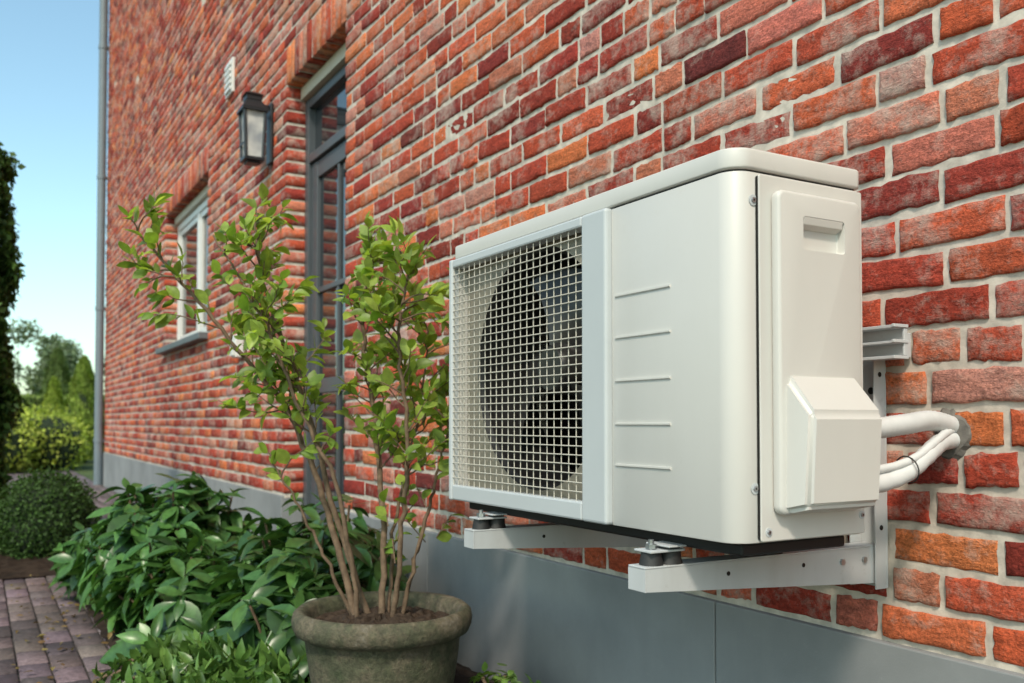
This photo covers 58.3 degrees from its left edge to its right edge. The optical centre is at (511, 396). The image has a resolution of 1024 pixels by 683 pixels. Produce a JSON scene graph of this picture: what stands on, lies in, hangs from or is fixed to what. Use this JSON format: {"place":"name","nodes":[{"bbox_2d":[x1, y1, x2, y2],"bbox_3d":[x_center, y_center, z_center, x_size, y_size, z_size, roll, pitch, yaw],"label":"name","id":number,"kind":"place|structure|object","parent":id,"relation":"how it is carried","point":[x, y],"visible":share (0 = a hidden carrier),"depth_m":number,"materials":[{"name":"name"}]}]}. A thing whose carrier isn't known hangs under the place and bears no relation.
{"place":"outdoors","nodes":[
{"label":"outdoors","id":0,"kind":"place"},
{"bbox_2d":[0,0,109,394],"label":"sky","id":1,"kind":"structure","parent":0,"point":[49,51],"materials":[{"name":"blue"}]},
{"bbox_2d":[0,467,134,682],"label":"paving path","id":2,"kind":"structure","parent":0,"point":[83,657],"depth_m":3.71,"materials":[{"name":"brick pavers"}]},
{"bbox_2d":[0,550,58,578],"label":"flower bed","id":3,"kind":"object","parent":2,"relation":"on","point":[10,567],"visible":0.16,"depth_m":5.19,"materials":[{"name":"soil"}]},
{"bbox_2d":[0,142,25,549],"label":"ivy hedge","id":4,"kind":"object","parent":3,"relation":"on","point":[10,401],"visible":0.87,"depth_m":5.97,"materials":[{"name":"green plant"}]},
{"bbox_2d":[0,464,102,559],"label":"boxwood shrub","id":5,"kind":"object","parent":3,"relation":"on","point":[40,516],"visible":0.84,"depth_m":5.56,"materials":[{"name":"green plant"}]},
{"bbox_2d":[10,575,130,682],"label":"fallen leaves","id":6,"kind":"object","parent":2,"relation":"on","point":[110,634],"visible":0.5,"depth_m":3.70,"materials":[{"name":"plant"}]},
{"bbox_2d":[75,591,493,682],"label":"flower bed","id":7,"kind":"object","parent":2,"relation":"on","point":[463,674],"visible":0.03,"depth_m":3.51,"materials":[{"name":"soil"}]},
{"bbox_2d":[45,471,263,662],"bbox_3d":[-1.445,0.719,4.028,1.018,0.771,1.914,1,-2,-30],"label":"leafy shrub","id":8,"kind":"object","parent":7,"relation":"on","point":[138,566],"visible":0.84,"depth_m":3.76,"materials":[{"name":"green plant"}]},
{"bbox_2d":[91,622,310,682],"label":"ground cover plant","id":9,"kind":"object","parent":7,"relation":"on","point":[192,658],"visible":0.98,"depth_m":2.75,"materials":[{"name":"green plant"}]},
{"bbox_2d":[116,183,471,682],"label":"potted shrub","id":10,"kind":"object","parent":7,"relation":"on","point":[380,635],"visible":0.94,"depth_m":2.50,"materials":[{"name":"green plant"}]},
{"bbox_2d":[202,492,418,682],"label":"leafy shrub","id":11,"kind":"object","parent":7,"relation":"on","point":[277,577],"visible":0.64,"depth_m":3.13,"materials":[{"name":"green plant"}]},
{"bbox_2d":[469,662,540,682],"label":"ground cover plant","id":12,"kind":"object","parent":7,"relation":"on","point":[510,676],"visible":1,"depth_m":2.54,"materials":[{"name":"green plant"}]},
{"bbox_2d":[67,459,302,533],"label":"ground","id":13,"kind":"structure","parent":0,"point":[87,470],"depth_m":16.98,"materials":[{"name":"grey stone"}]},
{"bbox_2d":[1,402,93,472],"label":"garden shrubs","id":14,"kind":"object","parent":13,"relation":"on","point":[44,438],"visible":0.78,"depth_m":16.13,"materials":[{"name":"green plant"}]},
{"bbox_2d":[40,376,64,416],"bbox_3d":[-10.078,0.495,20.186,0.755,1.897,0.744,1,-2,-30],"label":"conifer tree","id":15,"kind":"object","parent":13,"relation":"on","point":[53,395],"visible":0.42,"depth_m":20.07,"materials":[{"name":"green plant"}]},
{"bbox_2d":[5,317,104,394],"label":"distant trees","id":16,"kind":"object","parent":13,"relation":"on","point":[71,355],"visible":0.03,"depth_m":50.41,"materials":[{"name":"green plant"}]},
{"bbox_2d":[38,347,71,395],"bbox_3d":[-11.590,0.134,23.341,1.219,2.795,1.198,1,-2,-30],"label":"conifer tree","id":17,"kind":"object","parent":13,"relation":"on","point":[58,366],"visible":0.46,"depth_m":23.21,"materials":[{"name":"green plant"}]},
{"bbox_2d":[20,393,104,450],"bbox_3d":[-13.459,0.707,20.427,9.449,1.678,1.310,1,-2,-30],"label":"clipped hedge","id":18,"kind":"object","parent":13,"relation":"on","point":[36,400],"visible":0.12,"depth_m":21.30,"materials":[{"name":"green plant"}]},
{"bbox_2d":[61,355,104,462],"bbox_3d":[-9.141,0.264,19.559,1.028,2.324,0.997,1,-2,-30],"label":"conifer tree","id":19,"kind":"object","parent":13,"relation":"on","point":[80,397],"visible":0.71,"depth_m":19.34,"materials":[{"name":"green plant"}]},
{"bbox_2d":[102,452,117,492],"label":"plinth","id":20,"kind":"structure","parent":13,"relation":"on","point":[110,471],"depth_m":11.82,"materials":[{"name":"concrete"}]},
{"bbox_2d":[104,0,391,516],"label":"wall bricks","id":21,"kind":"object","parent":20,"relation":"on","point":[328,23],"depth_m":6.78,"materials":[{"name":"red brick"}]},
{"bbox_2d":[93,0,108,485],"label":"downpipe","id":22,"kind":"object","parent":21,"relation":"attached to","point":[100,308],"visible":0.95,"depth_m":12.51,"materials":[{"name":"metal"}]},
{"bbox_2d":[104,0,177,465],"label":"mortar bed","id":23,"kind":"object","parent":21,"relation":"attached to","point":[164,340],"visible":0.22,"depth_m":10.14,"materials":[{"name":"grey concrete"}]},
{"bbox_2d":[177,226,180,339],"bbox_3d":[-3.114,-1.025,8.656,0.070,1.167,0.060,1,-2,-30],"label":"window frame","id":24,"kind":"object","parent":21,"relation":"in","point":[178,306],"visible":0.26,"depth_m":8.62,"materials":[{"name":"white wood"}]},
{"bbox_2d":[179,231,183,339],"bbox_3d":[-3.083,-1.026,8.608,0.050,1.043,0.050,1,-2,-30],"label":"window frame","id":25,"kind":"object","parent":24,"relation":"attached to","point":[181,294],"visible":0.26,"depth_m":8.58,"materials":[{"name":"white wood"}]},
{"bbox_2d":[183,215,208,334],"bbox_3d":[-2.660,-1.049,7.885,0.007,0.971,1.650,1,-2,-30],"label":"window glass","id":26,"kind":"object","parent":25,"relation":"in","point":[190,255],"depth_m":8.23,"materials":[{"name":"glass"}]},
{"bbox_2d":[155,332,208,354],"bbox_3d":[-2.751,-0.436,7.815,0.232,0.052,1.950,1,-2,-30],"label":"window sill","id":27,"kind":"structure","parent":21,"relation":"attached to","point":[197,337],"depth_m":7.51,"materials":[{"name":"grey stone"}]},
{"bbox_2d":[180,330,195,338],"bbox_3d":[-2.888,-0.540,8.259,0.048,0.050,0.726,1,-2,-30],"label":"window frame","id":28,"kind":"object","parent":27,"relation":"on","point":[188,334],"visible":0.31,"depth_m":8.23,"materials":[{"name":"white wood"}]},
{"bbox_2d":[163,341,207,476],"bbox_3d":[-2.739,0.093,7.807,0.106,1.109,1.858,1,-2,-30],"label":"mortar bed","id":29,"kind":"object","parent":21,"relation":"attached to","point":[196,409],"visible":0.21,"depth_m":7.68,"materials":[{"name":"beige concrete"}]},
{"bbox_2d":[166,0,210,214],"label":"mortar bed","id":30,"kind":"object","parent":21,"relation":"attached to","point":[203,1],"visible":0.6,"depth_m":7.74,"materials":[{"name":"grey concrete"}]},
{"bbox_2d":[175,185,208,225],"bbox_3d":[-2.681,-1.667,7.890,0.090,0.066,1.846,1,-2,-30],"label":"window lintel board","id":31,"kind":"object","parent":21,"relation":"attached to","point":[192,205],"depth_m":7.98,"materials":[{"name":"grey wood"}]},
{"bbox_2d":[179,197,208,230],"bbox_3d":[-2.663,-1.600,7.899,0.068,0.060,1.730,1,-2,-30],"label":"window frame","id":32,"kind":"object","parent":21,"relation":"in","point":[200,208],"visible":0.36,"depth_m":8.05,"materials":[{"name":"white wood"}]},
{"bbox_2d":[182,216,197,235],"bbox_3d":[-2.888,-1.532,8.287,0.048,0.050,0.726,1,-2,-30],"label":"window frame","id":33,"kind":"object","parent":32,"relation":"attached to","point":[189,227],"visible":0.62,"depth_m":8.26,"materials":[{"name":"white wood"}]},
{"bbox_2d":[224,57,234,99],"bbox_3d":[-1.968,-2.212,6.393,0.032,0.240,0.200,1,-2,-30],"label":"air vent","id":34,"kind":"object","parent":21,"relation":"attached to","point":[229,80],"visible":1,"depth_m":6.34,"materials":[{"name":"white paint"}]},
{"bbox_2d":[230,334,243,357],"bbox_3d":[-1.804,-0.327,6.019,0.070,0.150,0.100,1,-2,-30],"label":"outdoor socket","id":35,"kind":"object","parent":21,"relation":"attached to","point":[233,353],"visible":0.49,"depth_m":5.98,"materials":[{"name":"white paint"}]},
{"bbox_2d":[236,91,273,166],"bbox_3d":[-1.523,-1.585,5.454,0.190,0.426,0.152,1,-2,-30],"label":"wall lantern","id":36,"kind":"object","parent":21,"relation":"attached to","point":[254,112],"depth_m":5.41,"materials":[{"name":"black metal"}]},
{"bbox_2d":[206,0,304,497],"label":"mortar bed","id":37,"kind":"object","parent":21,"relation":"attached to","point":[286,495],"visible":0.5,"depth_m":5.91,"materials":[{"name":"grey concrete"}]},
{"bbox_2d":[303,100,315,536],"bbox_3d":[-1.147,-0.395,5.258,0.070,2.604,0.060,1,-2,-30],"label":"door frame","id":38,"kind":"object","parent":21,"relation":"in","point":[310,133],"visible":0.26,"depth_m":5.24,"materials":[{"name":"grey wood"}]},
{"bbox_2d":[310,161,320,518],"bbox_3d":[-1.099,-0.225,5.186,0.045,2.199,0.096,1,-2,-30],"label":"door stile","id":39,"kind":"object","parent":38,"relation":"attached to","point":[316,218],"depth_m":5.16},
{"bbox_2d":[316,496,344,524],"bbox_3d":[-0.909,0.705,4.833,0.039,0.320,0.658,1,-2,-30],"label":"door rail","id":40,"kind":"object","parent":39,"relation":"attached to","point":[323,516],"depth_m":5.01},
{"bbox_2d":[317,277,345,292],"bbox_3d":[-0.909,-0.599,4.870,0.039,0.030,0.658,1,-2,-30],"label":"door rail","id":41,"kind":"object","parent":39,"relation":"attached to","point":[332,285],"depth_m":4.94,"materials":[{"name":"grey wood"}]},
{"bbox_2d":[319,376,344,392],"bbox_3d":[-0.909,-0.065,4.855,0.039,0.080,0.658,1,-2,-30],"label":"door rail","id":42,"kind":"object","parent":39,"relation":"attached to","point":[326,383],"depth_m":4.92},
{"bbox_2d":[319,160,346,498],"bbox_3d":[-0.908,-0.346,4.864,0.008,1.804,0.660,1,-2,-30],"label":"door glass","id":43,"kind":"object","parent":39,"relation":"in","point":[328,243],"visible":0.36,"depth_m":4.98,"materials":[{"name":"glass"}]},
{"bbox_2d":[336,163,341,495],"bbox_3d":[-0.908,-0.346,4.863,0.034,1.783,0.024,1,-2,-30],"label":"door muntin","id":44,"kind":"object","parent":43,"relation":"attached to","point":[338,315],"depth_m":4.85,"materials":[{"name":"grey wood"}]},
{"bbox_2d":[288,0,347,78],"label":"mortar bed","id":45,"kind":"object","parent":21,"relation":"attached to","point":[312,29],"visible":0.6,"depth_m":4.98,"materials":[{"name":"grey concrete"}]},
{"bbox_2d":[301,42,346,100],"bbox_3d":[-0.933,-1.749,4.888,0.090,0.071,0.976,1,-2,-30],"label":"door header","id":46,"kind":"object","parent":21,"relation":"attached to","point":[328,70],"depth_m":4.95},
{"bbox_2d":[309,64,346,108],"bbox_3d":[-0.915,-1.682,4.896,0.066,0.048,0.856,1,-2,-30],"label":"door frame top","id":47,"kind":"object","parent":21,"relation":"in","point":[335,82],"depth_m":4.99,"materials":[{"name":"grey wood"}]},
{"bbox_2d":[315,80,346,149],"bbox_3d":[-0.907,-1.523,4.897,0.010,0.290,0.860,1,-2,-30],"label":"transom glass","id":48,"kind":"object","parent":47,"relation":"in","point":[330,116],"visible":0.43,"depth_m":5.03,"materials":[{"name":"grey"}]},
{"bbox_2d":[345,0,1023,673],"bbox_3d":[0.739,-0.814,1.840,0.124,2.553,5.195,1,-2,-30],"label":"brick wall","id":49,"kind":"structure","parent":21,"relation":"attached to","point":[967,304],"depth_m":1.89,"materials":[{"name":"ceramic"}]},
{"bbox_2d":[449,147,971,592],"bbox_3d":[0.330,0.002,1.860,0.597,0.729,1.004,1,-2,-30],"label":"air conditioner unit","id":50,"kind":"object","parent":49,"relation":"attached to","point":[664,368],"visible":1,"depth_m":1.51,"materials":[{"name":"plastic"}]},
{"bbox_2d":[118,456,138,501],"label":"plinth","id":51,"kind":"structure","parent":13,"relation":"on","point":[128,469],"depth_m":10.47,"materials":[{"name":"concrete"}]},
{"bbox_2d":[139,461,170,493],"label":"plinth","id":52,"kind":"structure","parent":13,"relation":"on","point":[147,475],"depth_m":8.98,"materials":[{"name":"concrete"}]},
{"bbox_2d":[170,469,216,497],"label":"plinth","id":53,"kind":"structure","parent":13,"relation":"on","point":[211,483],"depth_m":7.55,"materials":[{"name":"concrete"}]},
{"bbox_2d":[216,480,302,535],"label":"plinth","id":54,"kind":"structure","parent":13,"relation":"on","point":[266,505],"depth_m":5.55,"materials":[{"name":"concrete"}]},
{"bbox_2d":[345,511,430,591],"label":"plinth","id":55,"kind":"structure","parent":13,"relation":"on","point":[419,583],"depth_m":3.62,"materials":[{"name":"concrete"}]},
{"bbox_2d":[428,531,719,682],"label":"plinth","id":56,"kind":"structure","parent":13,"relation":"on","point":[535,619],"depth_m":2.67,"materials":[{"name":"concrete"}]},
{"bbox_2d":[716,601,1023,682],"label":"plinth","id":57,"kind":"structure","parent":13,"relation":"on","point":[755,646],"depth_m":1.88,"materials":[{"name":"concrete"}]},
{"bbox_2d":[196,213,200,332],"bbox_3d":[-2.663,-1.047,7.883,0.066,1.047,0.070,1,-2,-30],"label":"window mullion","id":58,"kind":"structure","parent":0,"point":[198,258],"depth_m":7.85},
{"bbox_2d":[199,212,203,331],"bbox_3d":[-2.630,-1.048,7.830,0.050,1.043,0.050,1,-2,-30],"label":"window frame","id":59,"kind":"object","parent":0,"point":[201,260],"visible":0.26,"depth_m":7.81,"materials":[{"name":"white wood"}]},
{"bbox_2d":[202,207,208,217],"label":"window frame","id":60,"kind":"object","parent":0,"point":[204,212],"visible":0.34,"depth_m":7.72,"materials":[{"name":"white wood"}]},
{"bbox_2d":[309,125,346,163],"bbox_3d":[-0.915,-1.363,4.887,0.066,0.050,0.856,1,-2,-30],"label":"door frame","id":61,"kind":"object","parent":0,"point":[328,145],"visible":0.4,"depth_m":4.97,"materials":[{"name":"grey wood"}]},
{"bbox_2d":[318,139,346,177],"bbox_3d":[-0.909,-1.286,4.889,0.039,0.095,0.658,1,-2,-30],"label":"door rail","id":62,"kind":"object","parent":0,"point":[330,160],"depth_m":4.95,"materials":[{"name":"grey wood"}]}
]}

